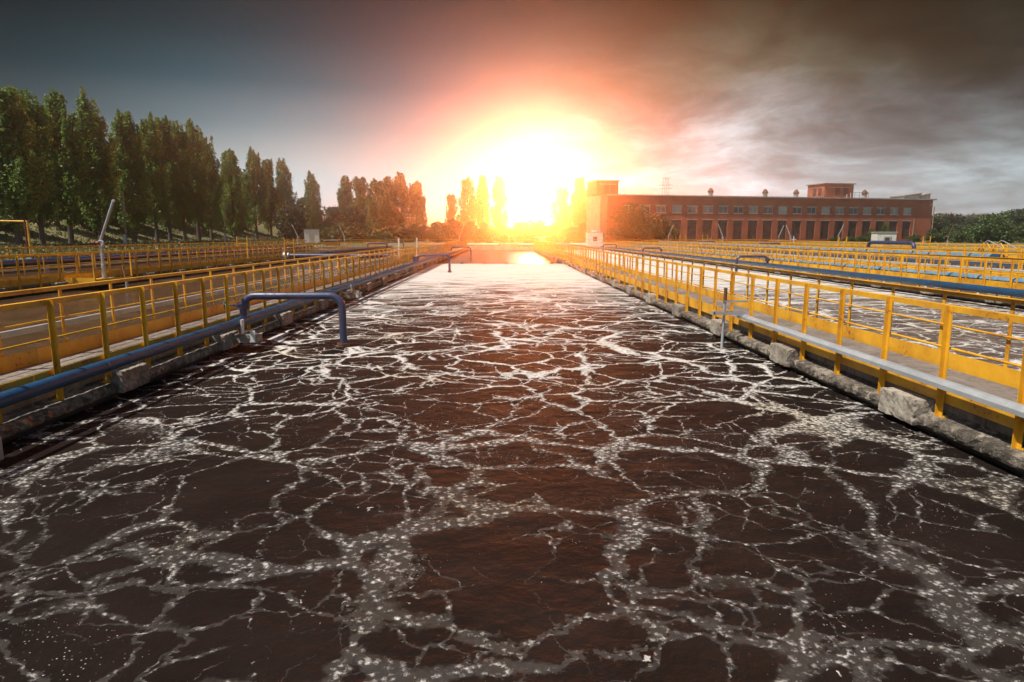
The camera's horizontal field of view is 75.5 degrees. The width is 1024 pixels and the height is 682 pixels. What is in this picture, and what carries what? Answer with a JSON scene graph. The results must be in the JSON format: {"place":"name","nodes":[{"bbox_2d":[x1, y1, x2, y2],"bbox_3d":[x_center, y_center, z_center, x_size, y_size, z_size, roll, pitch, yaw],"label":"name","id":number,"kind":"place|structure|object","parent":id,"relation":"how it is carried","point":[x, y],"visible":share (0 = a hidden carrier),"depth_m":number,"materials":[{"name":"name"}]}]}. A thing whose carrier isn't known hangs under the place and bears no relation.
{"place":"outdoors","nodes":[
{"label":"outdoors","id":0,"kind":"place"},
{"bbox_2d":[0,248,307,272],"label":"tank walkway","id":1,"kind":"structure","parent":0,"point":[137,262],"depth_m":54.76,"materials":[{"name":"yellow metal"}]},
{"bbox_2d":[1,240,299,259],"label":"railing","id":2,"kind":"object","parent":1,"relation":"on","point":[125,247],"visible":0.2,"depth_m":54.48,"materials":[{"name":"yellow metal"}]},
{"bbox_2d":[0,240,306,265],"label":"railing","id":3,"kind":"object","parent":1,"relation":"on","point":[22,248],"visible":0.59,"depth_m":54.39,"materials":[{"name":"yellow metal"}]},
{"bbox_2d":[0,250,324,277],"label":"water","id":4,"kind":"structure","parent":0,"point":[36,272],"depth_m":48.99,"materials":[{"name":"brown liquid"}]},
{"bbox_2d":[0,248,388,298],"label":"tank walkway","id":5,"kind":"structure","parent":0,"point":[23,287],"depth_m":32.44,"materials":[{"name":"concrete"}]},
{"bbox_2d":[64,252,132,287],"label":"hoist platform","id":6,"kind":"structure","parent":5,"relation":"attached to","point":[80,280],"depth_m":26.50,"materials":[{"name":"yellow paint"}]},
{"bbox_2d":[93,199,114,277],"bbox_3d":[-17.349,-4.372,28.304,0.995,3.330,0.290,0,9,-1],"label":"hoist","id":7,"kind":"object","parent":6,"relation":"on","point":[103,265],"visible":1,"depth_m":28.27,"materials":[{"name":"metal"}]},
{"bbox_2d":[0,240,379,280],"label":"railing","id":8,"kind":"object","parent":5,"relation":"on","point":[71,273],"visible":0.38,"depth_m":34.22,"materials":[{"name":"yellow metal"}]},
{"bbox_2d":[0,240,387,289],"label":"railing","id":9,"kind":"object","parent":5,"relation":"on","point":[40,280],"visible":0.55,"depth_m":32.54,"materials":[{"name":"yellow metal"}]},
{"bbox_2d":[0,250,439,358],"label":"water","id":10,"kind":"structure","parent":0,"point":[20,316],"depth_m":22.30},
{"bbox_2d":[282,248,412,259],"bbox_3d":[-12.728,-6.767,51.399,10.170,0.880,0.600,0,9,-1],"label":"crossing pipe","id":11,"kind":"object","parent":10,"relation":"on","point":[288,255],"visible":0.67,"depth_m":51.26,"materials":[{"name":"blue metal"}]},
{"bbox_2d":[313,242,403,253],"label":"air pipe","id":12,"kind":"object","parent":10,"relation":"on","point":[347,250],"visible":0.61,"depth_m":78.32,"materials":[{"name":"blue metal"}]},
{"bbox_2d":[0,248,468,443],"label":"tank walkway","id":13,"kind":"structure","parent":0,"point":[22,418],"depth_m":9.69,"materials":[{"name":"concrete"}]},
{"bbox_2d":[0,240,458,373],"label":"railing","id":14,"kind":"object","parent":13,"relation":"on","point":[12,362],"visible":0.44,"depth_m":11.88,"materials":[{"name":"yellow metal"}]},
{"bbox_2d":[0,240,467,423],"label":"railing","id":15,"kind":"object","parent":13,"relation":"on","point":[49,303],"visible":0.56,"depth_m":10.41,"materials":[{"name":"yellow metal"}]},
{"bbox_2d":[233,319,262,343],"bbox_3d":[-5.226,-0.194,12.799,0.699,0.453,0.325,0,9,-1],"label":"pipe support","id":16,"kind":"object","parent":13,"relation":"attached to","point":[243,336],"visible":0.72,"depth_m":12.69,"materials":[{"name":"concrete"}]},
{"bbox_2d":[0,245,471,408],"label":"air pipe","id":17,"kind":"object","parent":16,"relation":"on","point":[12,396],"visible":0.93,"depth_m":11.97,"materials":[{"name":"blue metal"}]},
{"bbox_2d":[0,250,1023,681],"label":"water","id":18,"kind":"structure","parent":0,"point":[514,468],"depth_m":5.26,"materials":[{"name":"brown liquid"}]},
{"bbox_2d":[0,208,1023,259],"bbox_3d":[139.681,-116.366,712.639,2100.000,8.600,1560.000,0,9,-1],"label":"ground","id":19,"kind":"structure","parent":0,"point":[275,230],"depth_m":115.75,"materials":[{"name":"green plant"}]},
{"bbox_2d":[0,84,51,244],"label":"poplar tree","id":20,"kind":"object","parent":19,"relation":"on","point":[19,180],"visible":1,"depth_m":76.56,"materials":[{"name":"green plant"}]},
{"bbox_2d":[2,89,64,244],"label":"poplar tree","id":21,"kind":"object","parent":19,"relation":"on","point":[38,115],"visible":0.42,"depth_m":82.03,"materials":[{"name":"green plant"}]},
{"bbox_2d":[41,88,92,243],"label":"poplar tree","id":22,"kind":"object","parent":19,"relation":"on","point":[73,184],"visible":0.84,"depth_m":87.68,"materials":[{"name":"green plant"}]},
{"bbox_2d":[71,85,126,241],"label":"poplar tree","id":23,"kind":"object","parent":19,"relation":"on","point":[92,129],"visible":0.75,"depth_m":93.38,"materials":[{"name":"green plant"}]},
{"bbox_2d":[103,108,151,243],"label":"poplar tree","id":24,"kind":"object","parent":19,"relation":"on","point":[129,164],"visible":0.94,"depth_m":102.95,"materials":[{"name":"green plant"}]},
{"bbox_2d":[136,111,170,242],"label":"poplar tree","id":25,"kind":"object","parent":19,"relation":"on","point":[155,163],"visible":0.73,"depth_m":108.73,"materials":[{"name":"green plant"}]},
{"bbox_2d":[152,115,186,241],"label":"poplar tree","id":26,"kind":"object","parent":19,"relation":"on","point":[170,147],"visible":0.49,"depth_m":114.91,"materials":[{"name":"green plant"}]},
{"bbox_2d":[169,120,197,240],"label":"poplar tree","id":27,"kind":"object","parent":19,"relation":"on","point":[183,151],"visible":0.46,"depth_m":119.33,"materials":[{"name":"green plant"}]},
{"bbox_2d":[183,118,211,240],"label":"poplar tree","id":28,"kind":"object","parent":19,"relation":"on","point":[200,183],"visible":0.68,"depth_m":123.79,"materials":[{"name":"green plant"}]},
{"bbox_2d":[197,128,223,239],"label":"poplar tree","id":29,"kind":"object","parent":19,"relation":"on","point":[214,193],"visible":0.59,"depth_m":131.22,"materials":[{"name":"green plant"}]},
{"bbox_2d":[217,148,246,238],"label":"poplar tree","id":30,"kind":"object","parent":19,"relation":"on","point":[231,192],"visible":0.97,"depth_m":142.67,"materials":[{"name":"green plant"}]},
{"bbox_2d":[240,146,268,239],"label":"poplar tree","id":31,"kind":"object","parent":19,"relation":"on","point":[253,191],"visible":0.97,"depth_m":153.72,"materials":[{"name":"green plant"}]},
{"bbox_2d":[259,158,280,238],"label":"poplar tree","id":32,"kind":"object","parent":19,"relation":"on","point":[272,199],"visible":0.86,"depth_m":165.16,"materials":[{"name":"green plant"}]},
{"bbox_2d":[274,158,297,238],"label":"poplar tree","id":33,"kind":"object","parent":19,"relation":"on","point":[282,173],"visible":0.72,"depth_m":177.06,"materials":[{"name":"green plant"}]},
{"bbox_2d":[273,201,309,239],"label":"broad tree","id":34,"kind":"object","parent":19,"relation":"on","point":[284,227],"visible":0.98,"depth_m":154.42,"materials":[{"name":"green plant"}]},
{"bbox_2d":[303,229,319,242],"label":"hut","id":35,"kind":"object","parent":19,"relation":"on","point":[311,235],"visible":0.76,"depth_m":125.87,"materials":[{"name":"white paint"}]},
{"bbox_2d":[302,170,323,228],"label":"poplar tree","id":36,"kind":"object","parent":19,"relation":"on","point":[312,201],"visible":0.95,"depth_m":201.05,"materials":[{"name":"green plant"}]},
{"bbox_2d":[319,205,347,228],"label":"broad tree","id":37,"kind":"object","parent":19,"relation":"on","point":[331,218],"visible":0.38,"depth_m":218.82,"materials":[{"name":"green plant"}]},
{"bbox_2d":[327,223,349,241],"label":"bush","id":38,"kind":"object","parent":19,"relation":"on","point":[336,234],"visible":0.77,"depth_m":143.88,"materials":[{"name":"green plant"}]},
{"bbox_2d":[334,175,353,220],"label":"poplar tree","id":39,"kind":"object","parent":19,"relation":"on","point":[344,195],"visible":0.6,"depth_m":221.05,"materials":[{"name":"green plant"}]},
{"bbox_2d":[335,206,366,237],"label":"broad tree","id":40,"kind":"object","parent":19,"relation":"on","point":[354,212],"visible":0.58,"depth_m":198.79,"materials":[{"name":"green plant"}]},
{"bbox_2d":[343,225,365,242],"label":"bush","id":41,"kind":"object","parent":19,"relation":"on","point":[358,235],"visible":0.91,"depth_m":140.98,"materials":[{"name":"green plant"}]},
{"bbox_2d":[350,176,369,227],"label":"poplar tree","id":42,"kind":"object","parent":19,"relation":"on","point":[359,186],"visible":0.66,"depth_m":211.41,"materials":[{"name":"green plant"}]},
{"bbox_2d":[364,178,385,231],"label":"poplar tree","id":43,"kind":"object","parent":19,"relation":"on","point":[374,189],"visible":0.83,"depth_m":209.05,"materials":[{"name":"green plant"}]},
{"bbox_2d":[371,226,389,241],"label":"bush","id":44,"kind":"object","parent":19,"relation":"on","point":[380,234],"visible":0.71,"depth_m":152.95,"materials":[{"name":"green plant"}]},
{"bbox_2d":[374,175,398,230],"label":"poplar tree","id":45,"kind":"object","parent":19,"relation":"on","point":[389,196],"visible":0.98,"depth_m":208.36,"materials":[{"name":"green plant"}]},
{"bbox_2d":[384,224,409,241],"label":"bush","id":46,"kind":"object","parent":19,"relation":"on","point":[401,231],"visible":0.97,"depth_m":147.17,"materials":[{"name":"green plant"}]},
{"bbox_2d":[393,171,411,228],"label":"poplar tree","id":47,"kind":"object","parent":19,"relation":"on","point":[401,187],"visible":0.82,"depth_m":211.59,"materials":[{"name":"green plant"}]},
{"bbox_2d":[397,224,425,241],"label":"bush","id":48,"kind":"object","parent":19,"relation":"on","point":[413,230],"visible":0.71,"depth_m":151.36,"materials":[{"name":"green plant"}]},
{"bbox_2d":[406,180,427,230],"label":"poplar tree","id":49,"kind":"object","parent":19,"relation":"on","point":[416,193],"visible":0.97,"depth_m":214.09,"materials":[{"name":"green plant"}]},
{"bbox_2d":[416,224,437,241],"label":"bush","id":50,"kind":"object","parent":19,"relation":"on","point":[430,235],"visible":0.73,"depth_m":154.35,"materials":[{"name":"green plant"}]},
{"bbox_2d":[433,218,466,241],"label":"bush","id":51,"kind":"object","parent":19,"relation":"on","point":[452,230],"visible":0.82,"depth_m":160.93,"materials":[{"name":"green plant"}]},
{"bbox_2d":[444,194,458,226],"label":"poplar tree","id":52,"kind":"object","parent":19,"relation":"on","point":[451,213],"visible":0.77,"depth_m":226.55,"materials":[{"name":"green plant"}]},
{"bbox_2d":[457,176,477,227],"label":"poplar tree","id":53,"kind":"object","parent":19,"relation":"on","point":[468,187],"visible":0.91,"depth_m":225.83,"materials":[{"name":"green plant"}]},
{"bbox_2d":[464,221,486,241],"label":"bush","id":54,"kind":"object","parent":19,"relation":"on","point":[472,232],"visible":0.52,"depth_m":165.56,"materials":[{"name":"green plant"}]},
{"bbox_2d":[471,231,493,242],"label":"bush","id":55,"kind":"object","parent":19,"relation":"on","point":[481,235],"visible":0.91,"depth_m":118.26,"materials":[{"name":"green plant"}]},
{"bbox_2d":[475,174,490,227],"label":"poplar tree","id":56,"kind":"object","parent":19,"relation":"on","point":[483,198],"visible":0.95,"depth_m":226.03,"materials":[{"name":"green plant"}]},
{"bbox_2d":[480,222,499,240],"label":"bush","id":57,"kind":"object","parent":19,"relation":"on","point":[490,229],"visible":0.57,"depth_m":166.87,"materials":[{"name":"green plant"}]},
{"bbox_2d":[489,175,508,228],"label":"poplar tree","id":58,"kind":"object","parent":19,"relation":"on","point":[499,189],"visible":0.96,"depth_m":226.10,"materials":[{"name":"green plant"}]},
{"bbox_2d":[514,220,543,241],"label":"bush","id":59,"kind":"object","parent":19,"relation":"on","point":[522,228],"visible":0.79,"depth_m":154.29,"materials":[{"name":"green plant"}]},
{"bbox_2d":[308,246,753,249],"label":"end wall","id":60,"kind":"structure","parent":19,"relation":"on","point":[491,247],"depth_m":101.95,"materials":[{"name":"concrete"}]},
{"bbox_2d":[0,245,312,269],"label":"water pipe","id":61,"kind":"object","parent":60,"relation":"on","point":[27,262],"visible":0.7,"depth_m":47.57,"materials":[{"name":"blue metal"}]},
{"bbox_2d":[26,245,294,258],"bbox_3d":[-33.059,-10.118,73.088,0.340,0.331,57.530,0,9,-1],"label":"water pipe","id":62,"kind":"object","parent":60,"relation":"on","point":[152,252],"visible":0.27,"depth_m":60.19,"materials":[{"name":"blue metal"}]},
{"bbox_2d":[533,220,558,241],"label":"bush","id":63,"kind":"object","parent":19,"relation":"on","point":[547,231],"visible":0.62,"depth_m":162.01,"materials":[{"name":"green plant"}]},
{"bbox_2d":[548,186,573,228],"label":"poplar tree","id":64,"kind":"object","parent":19,"relation":"on","point":[562,218],"visible":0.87,"depth_m":230.31,"materials":[{"name":"green plant"}]},
{"bbox_2d":[564,231,585,242],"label":"bush","id":65,"kind":"object","parent":19,"relation":"on","point":[577,237],"visible":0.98,"depth_m":122.01,"materials":[{"name":"green plant"}]},
{"bbox_2d":[568,176,587,227],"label":"poplar tree","id":66,"kind":"object","parent":19,"relation":"on","point":[578,194],"visible":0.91,"depth_m":230.17,"materials":[{"name":"green plant"}]},
{"bbox_2d":[585,229,603,245],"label":"hut","id":67,"kind":"object","parent":19,"relation":"on","point":[594,237],"visible":0.96,"depth_m":102.89,"materials":[{"name":"white paint"}]},
{"bbox_2d":[603,202,659,241],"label":"ivy bush","id":68,"kind":"object","parent":19,"relation":"on","point":[632,220],"visible":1,"depth_m":148.98,"materials":[{"name":"green plant"}]},
{"bbox_2d":[636,214,679,241],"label":"ivy bush","id":69,"kind":"object","parent":19,"relation":"on","point":[662,231],"visible":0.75,"depth_m":150.93,"materials":[{"name":"green plant"}]},
{"bbox_2d":[584,178,936,241],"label":"brick building","id":70,"kind":"structure","parent":19,"relation":"on","point":[822,211],"depth_m":160.48,"materials":[{"name":"red brick"}]},
{"bbox_2d":[687,219,697,238],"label":"window","id":71,"kind":"structure","parent":70,"relation":"in","point":[691,225],"depth_m":156.18,"materials":[{"name":"brown glass"}]},
{"bbox_2d":[702,219,712,238],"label":"window","id":72,"kind":"structure","parent":70,"relation":"in","point":[707,223],"depth_m":157.06,"materials":[{"name":"brown glass"}]},
{"bbox_2d":[718,219,728,238],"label":"window","id":73,"kind":"structure","parent":70,"relation":"in","point":[722,223],"depth_m":157.98,"materials":[{"name":"black glass"}]},
{"bbox_2d":[733,219,743,238],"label":"window","id":74,"kind":"structure","parent":70,"relation":"in","point":[737,224],"depth_m":158.87,"materials":[{"name":"brown glass"}]},
{"bbox_2d":[748,219,756,238],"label":"window","id":75,"kind":"structure","parent":70,"relation":"in","point":[752,224],"depth_m":159.78,"materials":[{"name":"black glass"}]},
{"bbox_2d":[762,220,772,238],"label":"window","id":76,"kind":"structure","parent":70,"relation":"in","point":[766,224],"depth_m":160.70,"materials":[{"name":"glass"}]},
{"bbox_2d":[806,220,815,238],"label":"window","id":77,"kind":"structure","parent":70,"relation":"in","point":[810,223],"depth_m":163.39,"materials":[{"name":"brown glass"}]},
{"bbox_2d":[820,220,829,238],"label":"window","id":78,"kind":"structure","parent":70,"relation":"in","point":[824,223],"depth_m":164.27,"materials":[{"name":"brown glass"}]},
{"bbox_2d":[870,232,896,245],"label":"hut","id":79,"kind":"object","parent":19,"relation":"on","point":[883,236],"visible":0.63,"depth_m":107.59,"materials":[{"name":"white paint"}]},
{"bbox_2d":[922,228,945,242],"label":"bush","id":80,"kind":"object","parent":19,"relation":"on","point":[933,234],"visible":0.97,"depth_m":149.04,"materials":[{"name":"green plant"}]},
{"bbox_2d":[930,217,958,232],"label":"broad tree","id":81,"kind":"object","parent":19,"relation":"on","point":[937,222],"visible":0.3,"depth_m":186.86,"materials":[{"name":"green plant"}]},
{"bbox_2d":[932,213,970,240],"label":"broad tree","id":82,"kind":"object","parent":19,"relation":"on","point":[952,218],"visible":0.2,"depth_m":198.24,"materials":[{"name":"green plant"}]},
{"bbox_2d":[947,227,970,242],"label":"bush","id":83,"kind":"object","parent":19,"relation":"on","point":[956,236],"visible":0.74,"depth_m":144.18,"materials":[{"name":"green plant"}]},
{"bbox_2d":[962,212,1016,243],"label":"broad tree","id":84,"kind":"object","parent":19,"relation":"on","point":[996,228],"visible":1,"depth_m":123.44,"materials":[{"name":"green plant"}]},
{"bbox_2d":[1000,223,1023,242],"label":"bush","id":85,"kind":"object","parent":19,"relation":"on","point":[1018,231],"visible":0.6,"depth_m":138.69,"materials":[{"name":"green plant"}]},
{"bbox_2d":[1003,208,1023,240],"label":"broad tree","id":86,"kind":"object","parent":19,"relation":"on","point":[1018,215],"visible":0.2,"depth_m":147.98,"materials":[{"name":"green plant"}]},
{"bbox_2d":[0,0,1023,228],"label":"sky","id":87,"kind":"structure","parent":0,"point":[887,98],"materials":[{"name":"grey"}]},
{"bbox_2d":[533,248,1023,476],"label":"tank walkway","id":88,"kind":"structure","parent":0,"point":[986,439],"depth_m":8.97,"materials":[{"name":"concrete"}]},
{"bbox_2d":[534,240,1023,450],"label":"railing","id":89,"kind":"object","parent":88,"relation":"on","point":[940,389],"visible":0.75,"depth_m":8.81,"materials":[{"name":"yellow metal"}]},
{"bbox_2d":[711,288,747,348],"bbox_3d":[4.232,-0.301,12.926,0.670,1.481,0.120,0,9,-1],"label":"gauge rod","id":90,"kind":"object","parent":89,"relation":"attached to","point":[724,312],"visible":0.91,"depth_m":12.84,"materials":[{"name":"metal"}]},
{"bbox_2d":[542,240,1023,388],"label":"railing","id":91,"kind":"object","parent":88,"relation":"on","point":[1004,374],"visible":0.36,"depth_m":11.02,"materials":[{"name":"yellow metal"}]},
{"bbox_2d":[566,250,1023,370],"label":"water","id":92,"kind":"structure","parent":0,"point":[989,345],"depth_m":19.63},
{"bbox_2d":[605,249,1023,308],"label":"tank walkway","id":93,"kind":"structure","parent":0,"point":[1020,306],"depth_m":27.23,"materials":[{"name":"concrete"}]},
{"bbox_2d":[600,244,1023,297],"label":"air pipe","id":94,"kind":"object","parent":93,"relation":"on","point":[982,289],"visible":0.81,"depth_m":27.77,"materials":[{"name":"blue metal"}]},
{"bbox_2d":[605,240,1023,297],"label":"railing","id":95,"kind":"object","parent":93,"relation":"on","point":[983,282],"visible":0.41,"depth_m":28.26,"materials":[{"name":"yellow metal"}]},
{"bbox_2d":[613,240,1023,282],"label":"railing","id":96,"kind":"object","parent":93,"relation":"on","point":[889,263],"visible":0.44,"depth_m":30.72,"materials":[{"name":"yellow metal"}]},
{"bbox_2d":[699,248,1023,269],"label":"tank walkway","id":97,"kind":"structure","parent":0,"point":[972,265],"depth_m":48.73,"materials":[{"name":"concrete"}]},
{"bbox_2d":[697,240,1023,268],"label":"railing","id":98,"kind":"object","parent":97,"relation":"on","point":[889,247],"visible":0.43,"depth_m":50.29,"materials":[{"name":"yellow metal"}]},
{"label":"water","id":99,"kind":"structure","parent":0,"visible":0},
{"bbox_2d":[619,245,1023,282],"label":"insulated pipe","id":100,"kind":"object","parent":99,"relation":"in","point":[976,276],"visible":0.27,"depth_m":29.23,"materials":[{"name":"metal"}]},
{"bbox_2d":[659,241,1004,265],"bbox_3d":[23.041,-9.156,66.576,0.356,2.252,70.301,0,9,-1],"label":"insulated pipe","id":101,"kind":"object","parent":99,"relation":"in","point":[911,243],"visible":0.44,"depth_m":40.63,"materials":[{"name":"metal"}]},
{"bbox_2d":[694,241,1023,267],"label":"air pipe","id":102,"kind":"object","parent":99,"relation":"on","point":[942,261],"visible":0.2,"depth_m":49.48,"materials":[{"name":"blue metal"}]},
{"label":"tank walkway","id":103,"kind":"object","parent":99,"relation":"in","visible":0},
{"bbox_2d":[645,240,1023,277],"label":"railing","id":104,"kind":"object","parent":103,"relation":"on","point":[948,269],"visible":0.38,"depth_m":37.47,"materials":[{"name":"yellow metal"}]},
{"bbox_2d":[644,245,1023,276],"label":"steel pipe","id":105,"kind":"object","parent":104,"relation":"attached to","point":[952,266],"visible":0.48,"depth_m":36.91,"materials":[{"name":"blue metal"}]},
{"bbox_2d":[653,240,1023,269],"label":"railing","id":106,"kind":"object","parent":103,"relation":"on","point":[866,247],"visible":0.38,"depth_m":41.54,"materials":[{"name":"yellow metal"}]},
{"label":"tank walkway","id":107,"kind":"object","parent":99,"relation":"in","visible":0},
{"bbox_2d":[769,240,1023,257],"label":"railing","id":108,"kind":"object","parent":107,"relation":"on","point":[946,248],"visible":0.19,"depth_m":63.85,"materials":[{"name":"yellow metal"}]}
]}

